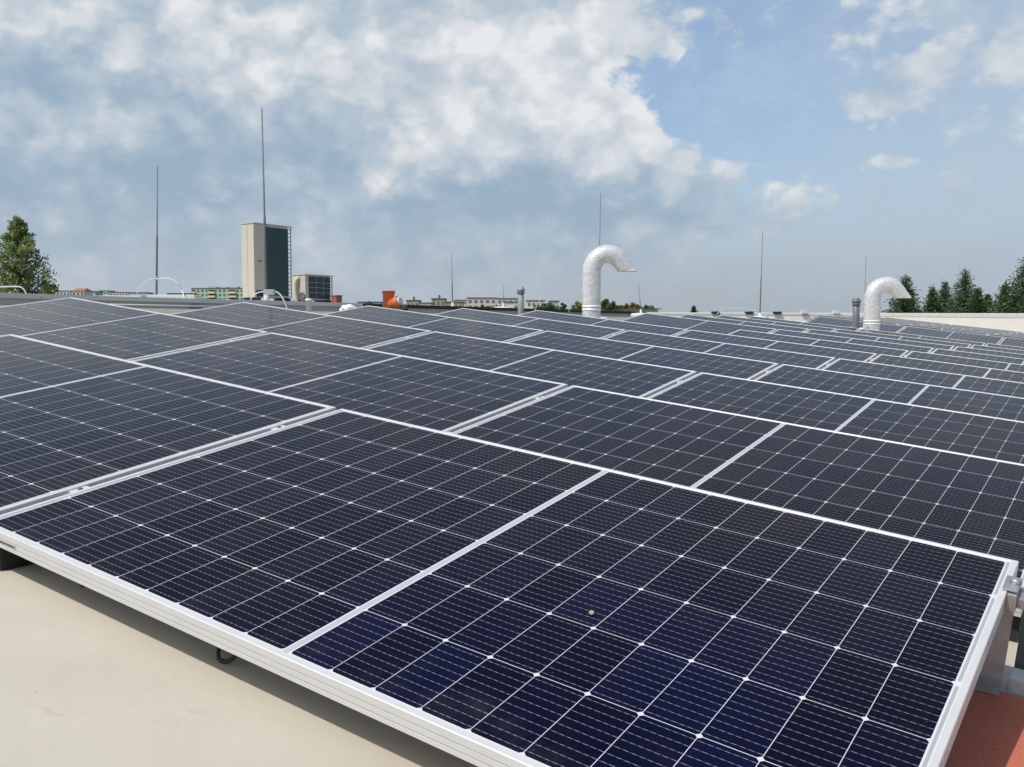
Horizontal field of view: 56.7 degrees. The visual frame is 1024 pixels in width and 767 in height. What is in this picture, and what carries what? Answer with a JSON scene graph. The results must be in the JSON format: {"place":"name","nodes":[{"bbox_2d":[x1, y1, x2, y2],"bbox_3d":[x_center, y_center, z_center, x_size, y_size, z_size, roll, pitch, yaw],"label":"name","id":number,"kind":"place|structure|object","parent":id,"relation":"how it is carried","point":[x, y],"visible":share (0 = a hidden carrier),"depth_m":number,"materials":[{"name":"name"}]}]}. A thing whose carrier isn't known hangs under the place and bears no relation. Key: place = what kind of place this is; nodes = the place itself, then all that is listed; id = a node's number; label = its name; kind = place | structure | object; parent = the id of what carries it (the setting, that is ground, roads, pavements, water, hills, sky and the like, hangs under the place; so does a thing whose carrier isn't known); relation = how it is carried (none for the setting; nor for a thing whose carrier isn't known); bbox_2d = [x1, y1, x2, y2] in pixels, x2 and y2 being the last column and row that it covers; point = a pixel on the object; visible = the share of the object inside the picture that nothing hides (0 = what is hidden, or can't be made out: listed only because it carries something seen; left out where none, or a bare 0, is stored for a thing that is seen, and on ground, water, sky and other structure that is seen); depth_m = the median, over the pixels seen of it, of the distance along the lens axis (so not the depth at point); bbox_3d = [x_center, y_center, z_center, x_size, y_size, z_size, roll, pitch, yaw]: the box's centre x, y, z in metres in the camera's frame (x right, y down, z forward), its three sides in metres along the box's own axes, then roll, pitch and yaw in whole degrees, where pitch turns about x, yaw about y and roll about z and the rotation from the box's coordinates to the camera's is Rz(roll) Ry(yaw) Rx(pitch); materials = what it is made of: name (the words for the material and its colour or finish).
{"place":"outdoors","nodes":[
{"label":"outdoors","id":0,"kind":"place"},
{"bbox_2d":[56,290,71,294],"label":"town building","id":1,"kind":"structure","parent":0,"point":[66,292],"depth_m":697.21,"materials":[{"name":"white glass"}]},
{"bbox_2d":[72,288,92,294],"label":"town building","id":2,"kind":"structure","parent":0,"point":[82,291],"depth_m":559.36,"materials":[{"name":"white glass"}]},
{"bbox_2d":[110,292,128,295],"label":"town building","id":3,"kind":"structure","parent":0,"point":[119,293],"depth_m":757.07,"materials":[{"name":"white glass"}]},
{"bbox_2d":[128,292,153,295],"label":"town building","id":4,"kind":"structure","parent":0,"point":[139,293],"depth_m":717.26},
{"bbox_2d":[167,293,196,294],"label":"town building","id":5,"kind":"structure","parent":0,"point":[181,294],"depth_m":597.72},
{"bbox_2d":[191,287,243,299],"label":"town building","id":6,"kind":"structure","parent":0,"point":[221,293],"depth_m":697.12,"materials":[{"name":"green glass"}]},
{"bbox_2d":[406,296,421,304],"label":"town building","id":7,"kind":"structure","parent":0,"point":[412,302],"depth_m":428.56,"materials":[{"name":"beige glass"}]},
{"bbox_2d":[431,294,446,305],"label":"town building","id":8,"kind":"structure","parent":0,"point":[438,301],"depth_m":438.49,"materials":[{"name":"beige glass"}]},
{"bbox_2d":[445,301,464,306],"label":"town building","id":9,"kind":"structure","parent":0,"point":[457,303],"depth_m":428.61,"materials":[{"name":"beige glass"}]},
{"bbox_2d":[467,297,496,306],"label":"town building","id":10,"kind":"structure","parent":0,"point":[479,301],"depth_m":518.22,"materials":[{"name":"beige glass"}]},
{"bbox_2d":[497,298,517,307],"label":"town building","id":11,"kind":"structure","parent":0,"point":[499,301],"depth_m":558.08,"materials":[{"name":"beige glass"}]},
{"bbox_2d":[0,320,1018,766],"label":"roof","id":12,"kind":"structure","parent":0,"point":[90,678],"depth_m":1.46,"materials":[{"name":"concrete"}]},
{"bbox_2d":[0,547,34,570],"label":"mounting rail","id":13,"kind":"object","parent":12,"relation":"attached to","point":[9,560],"visible":0.02,"depth_m":1.94,"materials":[{"name":"metal"}]},
{"bbox_2d":[0,409,1023,766],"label":"solar panel","id":14,"kind":"object","parent":13,"relation":"on","point":[442,591],"visible":1,"depth_m":1.64,"materials":[{"name":"glass"}]},
{"bbox_2d":[216,647,237,663],"bbox_3d":[-0.472,0.420,1.642,0.075,0.106,0.086,3,5,42],"label":"cable","id":15,"kind":"object","parent":14,"relation":"hanging from","point":[224,661],"visible":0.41,"depth_m":1.61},
{"bbox_2d":[976,609,1013,695],"bbox_3d":[0.241,0.354,2.223,1.663,0.203,0.054,10,9,33],"label":"wind deflector","id":16,"kind":"object","parent":14,"relation":"attached to","point":[991,675],"visible":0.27,"depth_m":1.79,"materials":[{"name":"metal"}]},
{"bbox_2d":[452,385,1023,616],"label":"solar panel","id":17,"kind":"object","parent":13,"relation":"on","point":[964,501],"visible":0.56,"depth_m":2.95,"materials":[{"name":"glass"}]},
{"bbox_2d":[647,372,1023,463],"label":"solar panel","id":18,"kind":"object","parent":13,"relation":"on","point":[973,434],"visible":0.6,"depth_m":4.21,"materials":[{"name":"glass"}]},
{"bbox_2d":[754,364,1023,421],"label":"solar panel","id":19,"kind":"object","parent":13,"relation":"on","point":[970,401],"visible":0.41,"depth_m":5.42,"materials":[{"name":"glass"}]},
{"bbox_2d":[833,329,971,347],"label":"solar panel","id":20,"kind":"object","parent":13,"relation":"on","point":[955,344],"visible":0.28,"depth_m":13.01,"materials":[{"name":"glass"}]},
{"bbox_2d":[859,329,985,345],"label":"solar panel","id":21,"kind":"object","parent":13,"relation":"on","point":[925,337],"visible":0.27,"depth_m":14.12,"materials":[{"name":"glass"}]},
{"bbox_2d":[822,358,1023,397],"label":"solar panel","id":22,"kind":"object","parent":13,"relation":"on","point":[973,383],"visible":0.39,"depth_m":6.60,"materials":[{"name":"glass"}]},
{"bbox_2d":[869,354,1023,382],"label":"solar panel","id":23,"kind":"object","parent":13,"relation":"on","point":[991,373],"visible":0.39,"depth_m":7.77,"materials":[{"name":"glass"}]},
{"bbox_2d":[904,351,1023,371],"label":"solar panel","id":24,"kind":"object","parent":13,"relation":"on","point":[969,361],"visible":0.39,"depth_m":8.93,"materials":[{"name":"glass"}]},
{"bbox_2d":[932,348,1023,364],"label":"solar panel","id":25,"kind":"object","parent":13,"relation":"on","point":[979,356],"visible":0.25,"depth_m":10.09,"materials":[{"name":"glass"}]},
{"bbox_2d":[953,346,1023,358],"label":"solar panel","id":26,"kind":"object","parent":13,"relation":"on","point":[990,352],"visible":0.34,"depth_m":11.24,"materials":[{"name":"glass"}]},
{"bbox_2d":[985,343,1023,349],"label":"solar panel","id":27,"kind":"object","parent":13,"relation":"on","point":[1005,346],"visible":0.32,"depth_m":13.55,"materials":[{"name":"glass"}]},
{"bbox_2d":[261,108,274,299],"bbox_3d":[-2.588,-1.804,9.941,0.204,2.182,0.199,2,4,24],"label":"lightning rod","id":28,"kind":"object","parent":12,"relation":"on","point":[267,292],"visible":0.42,"depth_m":9.99,"materials":[{"name":"metal"}]},
{"bbox_2d":[0,305,630,320],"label":"roof edge strip","id":29,"kind":"object","parent":12,"relation":"attached to","point":[168,310],"depth_m":8.74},
{"bbox_2d":[112,304,215,307],"bbox_3d":[-3.128,-0.722,8.835,0.016,0.016,1.500,2,4,34],"label":"conduit","id":30,"kind":"object","parent":29,"relation":"on","point":[161,305],"visible":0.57,"depth_m":8.71,"materials":[{"name":"metal"}]},
{"bbox_2d":[305,298,311,311],"bbox_3d":[-2.078,-0.738,9.701,0.072,0.262,0.070,0,3,0],"label":"vent stub","id":31,"kind":"object","parent":29,"relation":"attached to","point":[308,304],"visible":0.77,"depth_m":9.67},
{"bbox_2d":[339,304,356,310],"bbox_3d":[-1.657,-0.762,9.594,0.193,0.082,0.157,0,3,0],"label":"plastic sack","id":32,"kind":"object","parent":29,"relation":"on","point":[347,306],"visible":0.57,"depth_m":9.55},
{"bbox_2d":[382,291,402,308],"bbox_3d":[-1.259,-0.824,9.966,0.243,0.301,0.140,3,4,36],"label":"pipe branch","id":33,"kind":"object","parent":29,"relation":"on","point":[390,301],"visible":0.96,"depth_m":9.93,"materials":[{"name":"orange plastic"}]},
{"bbox_2d":[599,193,609,318],"bbox_3d":[1.199,-1.746,13.151,0.320,1.810,0.320,0,3,0],"label":"lightning rod","id":34,"kind":"object","parent":29,"relation":"on","point":[599,244],"visible":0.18,"depth_m":13.20,"materials":[{"name":"metal"}]},
{"bbox_2d":[582,245,637,317],"bbox_3d":[1.299,-1.279,12.577,0.747,1.113,0.259,0,3,0],"label":"foil duct","id":35,"kind":"object","parent":29,"relation":"on","point":[615,257],"visible":0.93,"depth_m":12.47,"materials":[{"name":"metal"}]},
{"bbox_2d":[631,283,649,316],"bbox_3d":[2.037,-1.308,14.989,0.320,0.560,0.320,0,3,0],"label":"lightning rod","id":36,"kind":"object","parent":29,"relation":"on","point":[635,314],"visible":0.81,"depth_m":14.96,"materials":[{"name":"metal"}]},
{"bbox_2d":[517,286,524,314],"bbox_3d":[0.123,-0.978,13.199,0.111,0.739,0.110,0,3,0],"label":"vent pipe","id":37,"kind":"object","parent":12,"relation":"attached to","point":[520,291],"visible":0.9,"depth_m":13.15,"materials":[{"name":"grey plastic"}]},
{"bbox_2d":[756,231,767,317],"bbox_3d":[4.965,-2.162,18.952,0.320,1.784,0.320,0,3,0],"label":"lightning rod","id":38,"kind":"object","parent":12,"relation":"on","point":[761,284],"visible":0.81,"depth_m":18.99,"materials":[{"name":"metal"}]},
{"bbox_2d":[804,315,898,324],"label":"solar panel","id":39,"kind":"object","parent":12,"relation":"on","point":[847,319],"visible":0.12,"depth_m":21.32,"materials":[{"name":"glass"}]},
{"bbox_2d":[852,298,860,327],"bbox_3d":[5.762,-1.014,15.896,0.146,0.841,0.144,0,3,0],"label":"vent pipe","id":40,"kind":"object","parent":12,"relation":"attached to","point":[856,302],"visible":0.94,"depth_m":15.84,"materials":[{"name":"grey plastic"}]},
{"bbox_2d":[808,316,905,332],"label":"solar panel","id":41,"kind":"object","parent":12,"relation":"on","point":[848,323],"visible":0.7,"depth_m":19.24,"materials":[{"name":"glass"}]},
{"bbox_2d":[834,315,910,324],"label":"solar panel","id":42,"kind":"object","parent":12,"relation":"on","point":[880,321],"visible":0.06,"depth_m":22.14,"materials":[{"name":"glass"}]},
{"bbox_2d":[848,316,922,324],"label":"solar panel","id":43,"kind":"object","parent":12,"relation":"on","point":[895,321],"visible":0.09,"depth_m":23.27,"materials":[{"name":"glass"}]},
{"bbox_2d":[863,277,911,330],"bbox_3d":[6.403,-1.256,16.181,0.808,1.127,0.282,0,3,0],"label":"foil duct","id":44,"kind":"object","parent":12,"relation":"on","point":[878,287],"visible":0.88,"depth_m":16.06,"materials":[{"name":"metal"}]},
{"bbox_2d":[880,317,942,324],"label":"solar panel","id":45,"kind":"object","parent":12,"relation":"on","point":[912,321],"visible":0.05,"depth_m":25.53,"materials":[{"name":"glass"}]},
{"bbox_2d":[899,324,987,334],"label":"solar panel","id":46,"kind":"object","parent":12,"relation":"attached to","point":[906,325],"visible":0.09,"depth_m":20.19,"materials":[{"name":"glass"}]},
{"bbox_2d":[898,326,1003,344],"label":"solar panel","id":47,"kind":"object","parent":12,"relation":"attached to","point":[986,339],"visible":0.52,"depth_m":18.21,"materials":[{"name":"glass"}]},
{"bbox_2d":[912,324,995,333],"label":"solar panel","id":48,"kind":"object","parent":12,"relation":"attached to","point":[954,329],"visible":0.08,"depth_m":21.29,"materials":[{"name":"glass"}]},
{"bbox_2d":[923,324,1003,333],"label":"solar panel","id":49,"kind":"object","parent":12,"relation":"attached to","point":[964,328],"visible":0.09,"depth_m":22.42,"materials":[{"name":"glass"}]},
{"bbox_2d":[934,324,1010,333],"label":"solar panel","id":50,"kind":"object","parent":12,"relation":"attached to","point":[973,328],"visible":0.09,"depth_m":23.51,"materials":[{"name":"glass"}]},
{"bbox_2d":[943,324,1016,332],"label":"solar panel","id":51,"kind":"object","parent":12,"relation":"attached to","point":[980,328],"visible":0.06,"depth_m":24.66,"materials":[{"name":"glass"}]},
{"bbox_2d":[944,690,1023,766],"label":"rubber mat","id":52,"kind":"object","parent":12,"relation":"on","point":[990,732],"depth_m":1.60,"materials":[{"name":"rubber"}]},
{"bbox_2d":[952,324,1022,332],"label":"solar panel","id":53,"kind":"object","parent":12,"relation":"attached to","point":[988,328],"visible":0.07,"depth_m":25.75,"materials":[{"name":"glass"}]},
{"bbox_2d":[965,610,1023,711],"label":"mounting rail","id":54,"kind":"object","parent":12,"relation":"attached to","point":[1015,629],"visible":0.07,"depth_m":2.10,"materials":[{"name":"metal"}]},
{"bbox_2d":[988,334,1023,338],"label":"solar panel","id":55,"kind":"object","parent":12,"relation":"attached to","point":[1004,336],"visible":0.3,"depth_m":19.53,"materials":[{"name":"glass"}]},
{"bbox_2d":[999,337,1023,346],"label":"solar panel","id":56,"kind":"object","parent":12,"relation":"attached to","point":[1016,342],"visible":0.66,"depth_m":17.61,"materials":[{"name":"glass"}]},
{"bbox_2d":[1007,668,1023,697],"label":"paver","id":57,"kind":"object","parent":12,"relation":"on","point":[1015,686],"visible":0.94,"depth_m":1.80,"materials":[{"name":"concrete"}]},
{"bbox_2d":[1014,587,1023,669],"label":"solar panel","id":58,"kind":"object","parent":12,"relation":"attached to","point":[1019,661],"visible":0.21,"depth_m":1.86,"materials":[{"name":"glass"}]},
{"bbox_2d":[0,0,1023,315],"label":"sky","id":59,"kind":"structure","parent":0,"point":[401,137],"materials":[{"name":"blue"}]},
{"bbox_2d":[526,300,544,308],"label":"town building","id":60,"kind":"structure","parent":0,"point":[531,304],"depth_m":478.39,"materials":[{"name":"paint"}]},
{"bbox_2d":[627,308,660,311],"bbox_3d":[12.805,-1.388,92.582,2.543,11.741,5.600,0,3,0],"label":"town building","id":61,"kind":"structure","parent":0,"point":[646,309],"depth_m":89.75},
{"bbox_2d":[970,345,1023,353],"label":"solar panel","id":62,"kind":"object","parent":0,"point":[998,349],"visible":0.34,"depth_m":12.38,"materials":[{"name":"glass"}]},
{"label":"upper roof","id":63,"kind":"structure","parent":0,"visible":0},
{"bbox_2d":[240,222,291,300],"bbox_3d":[-5.149,-2.526,19.939,0.430,1.598,1.050,2,4,34],"label":"air conditioner","id":64,"kind":"object","parent":63,"relation":"on","point":[253,271],"visible":0.84,"depth_m":19.66,"materials":[{"name":"beige metal"}]},
{"bbox_2d":[292,274,332,301],"bbox_3d":[-4.562,-2.139,21.515,0.480,0.638,0.970,2,4,34],"label":"air conditioner","id":65,"kind":"object","parent":63,"relation":"on","point":[314,288],"visible":0.88,"depth_m":21.28,"materials":[{"name":"beige metal"}]},
{"bbox_2d":[331,295,342,302],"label":"clay block","id":66,"kind":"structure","parent":63,"relation":"on","point":[336,298],"depth_m":21.54,"materials":[{"name":"red brick"}]},
{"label":"lower roof","id":67,"kind":"structure","parent":0,"visible":0},
{"bbox_2d":[124,166,201,298],"bbox_3d":[-4.933,-1.925,12.455,1.600,1.858,0.300,0,3,0],"label":"lightning rod","id":68,"kind":"object","parent":67,"relation":"on","point":[179,296],"visible":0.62,"depth_m":12.49,"materials":[{"name":"metal"}]},
{"bbox_2d":[0,293,362,310],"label":"parapet wall","id":69,"kind":"structure","parent":67,"relation":"on","point":[10,298],"depth_m":8.82,"materials":[{"name":"concrete"}]},
{"bbox_2d":[363,303,645,316],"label":"parapet wall","id":70,"kind":"structure","parent":67,"relation":"on","point":[433,309],"depth_m":13.34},
{"label":"ground","id":71,"kind":"structure","parent":0,"visible":0},
{"bbox_2d":[0,215,62,293],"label":"broadleaf tree","id":72,"kind":"object","parent":71,"relation":"on","point":[21,249],"visible":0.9,"depth_m":41.51,"materials":[{"name":"green plant"}]},
{"bbox_2d":[40,278,57,293],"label":"broadleaf tree","id":73,"kind":"object","parent":71,"relation":"on","point":[54,286],"visible":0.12,"depth_m":42.83,"materials":[{"name":"green plant"}]},
{"bbox_2d":[533,303,561,308],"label":"broadleaf tree","id":74,"kind":"object","parent":71,"relation":"on","point":[547,306],"visible":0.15,"depth_m":148.81,"materials":[{"name":"green plant"}]},
{"bbox_2d":[569,301,581,309],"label":"broadleaf tree","id":75,"kind":"object","parent":71,"relation":"on","point":[577,306],"visible":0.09,"depth_m":139.13,"materials":[{"name":"green plant"}]},
{"bbox_2d":[601,298,624,310],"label":"broadleaf tree","id":76,"kind":"object","parent":71,"relation":"on","point":[606,305],"visible":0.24,"depth_m":149.12,"materials":[{"name":"green plant"}]},
{"bbox_2d":[624,302,641,310],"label":"broadleaf tree","id":77,"kind":"object","parent":71,"relation":"on","point":[633,305],"visible":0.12,"depth_m":145.37,"materials":[{"name":"green plant"}]},
{"bbox_2d":[880,275,930,312],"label":"conifer tree","id":78,"kind":"object","parent":71,"relation":"on","point":[906,305],"visible":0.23,"depth_m":61.57,"materials":[{"name":"green plant"}]},
{"bbox_2d":[921,284,948,312],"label":"conifer tree","id":79,"kind":"object","parent":71,"relation":"on","point":[935,305],"visible":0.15,"depth_m":65.67,"materials":[{"name":"green plant"}]},
{"bbox_2d":[938,279,957,312],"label":"conifer tree","id":80,"kind":"object","parent":71,"relation":"on","point":[945,294],"visible":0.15,"depth_m":69.70,"materials":[{"name":"green plant"}]},
{"bbox_2d":[941,266,978,312],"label":"conifer tree","id":81,"kind":"object","parent":71,"relation":"on","point":[962,298],"visible":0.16,"depth_m":63.72,"materials":[{"name":"green plant"}]},
{"bbox_2d":[957,287,989,312],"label":"conifer tree","id":82,"kind":"object","parent":71,"relation":"on","point":[975,305],"visible":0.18,"depth_m":61.72,"materials":[{"name":"green plant"}]},
{"bbox_2d":[983,294,993,309],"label":"conifer tree","id":83,"kind":"object","parent":71,"relation":"on","point":[987,297],"visible":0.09,"depth_m":65.72,"materials":[{"name":"green plant"}]},
{"bbox_2d":[987,284,1014,312],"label":"conifer tree","id":84,"kind":"object","parent":71,"relation":"on","point":[999,299],"visible":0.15,"depth_m":60.75,"materials":[{"name":"green plant"}]},
{"bbox_2d":[979,257,1023,312],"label":"conifer tree","id":85,"kind":"object","parent":71,"relation":"on","point":[1017,296],"visible":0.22,"depth_m":59.79,"materials":[{"name":"green plant"}]},
{"bbox_3d":[7.418,5.122,13.925,12.500,7.300,42.700,2,4,34],"label":"building","id":86,"kind":"object","parent":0,"visible":0},
{"bbox_2d":[646,310,1023,332],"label":"parapet wall","id":87,"kind":"structure","parent":86,"relation":"on","point":[1009,321],"depth_m":29.43,"materials":[{"name":"grey metal"}]},
{"bbox_3d":[-1.118,0.330,2.047,0.255,0.057,0.148,10,9,33],"label":"rubber block","id":88,"kind":"object","parent":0,"visible":0},
{"bbox_2d":[0,334,335,514],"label":"solar panel","id":89,"kind":"object","parent":88,"relation":"on","point":[73,420],"visible":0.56,"depth_m":2.65,"materials":[{"name":"glass"}]},
{"bbox_3d":[1.482,-0.355,8.905,0.100,0.213,14.449,10,9,33],"label":"mounting rail","id":90,"kind":"object","parent":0,"visible":0},
{"bbox_2d":[0,297,267,360],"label":"solar panel","id":91,"kind":"object","parent":90,"relation":"on","point":[124,333],"visible":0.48,"depth_m":4.87,"materials":[{"name":"glass"}]},
{"bbox_2d":[170,302,431,348],"bbox_3d":[-1.509,-0.338,5.989,1.777,0.035,1.038,10,17,33],"label":"solar panel","id":92,"kind":"object","parent":90,"relation":"on","point":[332,329],"visible":0.39,"depth_m":6.09,"materials":[{"name":"glass"}]},
{"bbox_2d":[133,332,567,432],"bbox_3d":[-0.781,-0.006,3.920,1.777,0.035,1.038,10,17,33],"label":"solar panel","id":93,"kind":"object","parent":90,"relation":"on","point":[441,396],"visible":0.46,"depth_m":3.91,"materials":[{"name":"glass"}]},
{"bbox_2d":[325,305,543,341],"bbox_3d":[-0.770,-0.404,7.091,1.777,0.035,1.038,10,17,33],"label":"solar panel","id":94,"kind":"object","parent":90,"relation":"on","point":[468,328],"visible":0.38,"depth_m":7.25,"materials":[{"name":"glass"}]},
{"bbox_2d":[434,308,625,337],"bbox_3d":[-0.032,-0.470,8.192,1.777,0.035,1.038,10,17,33],"label":"solar panel","id":95,"kind":"object","parent":90,"relation":"on","point":[542,324],"visible":0.41,"depth_m":8.39,"materials":[{"name":"glass"}]},
{"bbox_2d":[365,331,696,397],"bbox_3d":[-0.042,-0.072,5.021,1.777,0.038,1.038,10,17,33],"label":"solar panel","id":96,"kind":"object","parent":90,"relation":"on","point":[644,380],"visible":0.43,"depth_m":5.11,"materials":[{"name":"glass"}]},
{"bbox_2d":[519,310,687,335],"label":"solar panel","id":97,"kind":"object","parent":90,"relation":"on","point":[633,326],"visible":0.43,"depth_m":9.52,"materials":[{"name":"glass"}]},
{"bbox_2d":[508,331,778,379],"bbox_3d":[0.697,-0.138,6.122,1.777,0.035,1.038,10,17,33],"label":"solar panel","id":98,"kind":"object","parent":90,"relation":"on","point":[729,366],"visible":0.45,"depth_m":6.27,"materials":[{"name":"glass"}]},
{"bbox_2d":[622,313,776,333],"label":"solar panel","id":99,"kind":"object","parent":90,"relation":"on","point":[689,324],"visible":0.39,"depth_m":11.67,"materials":[{"name":"glass"}]},
{"bbox_2d":[603,330,835,368],"bbox_3d":[1.436,-0.204,7.224,1.777,0.035,1.038,10,17,33],"label":"solar panel","id":100,"kind":"object","parent":90,"relation":"on","point":[780,357],"visible":0.48,"depth_m":7.42,"materials":[{"name":"glass"}]},
{"bbox_2d":[680,314,808,331],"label":"solar panel","id":101,"kind":"object","parent":90,"relation":"on","point":[781,327],"visible":0.34,"depth_m":12.87,"materials":[{"name":"glass"}]},
{"bbox_2d":[675,330,876,361],"bbox_3d":[2.174,-0.269,8.325,1.777,0.035,1.038,10,17,33],"label":"solar panel","id":102,"kind":"object","parent":90,"relation":"on","point":[836,353],"visible":0.42,"depth_m":8.55,"materials":[{"name":"glass"}]},
{"bbox_2d":[715,315,836,330],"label":"solar panel","id":103,"kind":"object","parent":90,"relation":"on","point":[809,327],"visible":0.27,"depth_m":13.99,"materials":[{"name":"glass"}]},
{"bbox_2d":[748,316,859,330],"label":"solar panel","id":104,"kind":"object","parent":90,"relation":"on","point":[806,323],"visible":0.23,"depth_m":15.10,"materials":[{"name":"glass"}]},
{"bbox_2d":[728,329,908,356],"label":"solar panel","id":105,"kind":"object","parent":90,"relation":"on","point":[833,344],"visible":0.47,"depth_m":9.66,"materials":[{"name":"glass"}]},
{"bbox_2d":[771,329,933,352],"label":"solar panel","id":106,"kind":"object","parent":90,"relation":"on","point":[910,348],"visible":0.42,"depth_m":10.78,"materials":[{"name":"glass"}]},
{"bbox_2d":[806,329,954,349],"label":"solar panel","id":107,"kind":"object","parent":90,"relation":"on","point":[890,340],"visible":0.33,"depth_m":11.91,"materials":[{"name":"glass"}]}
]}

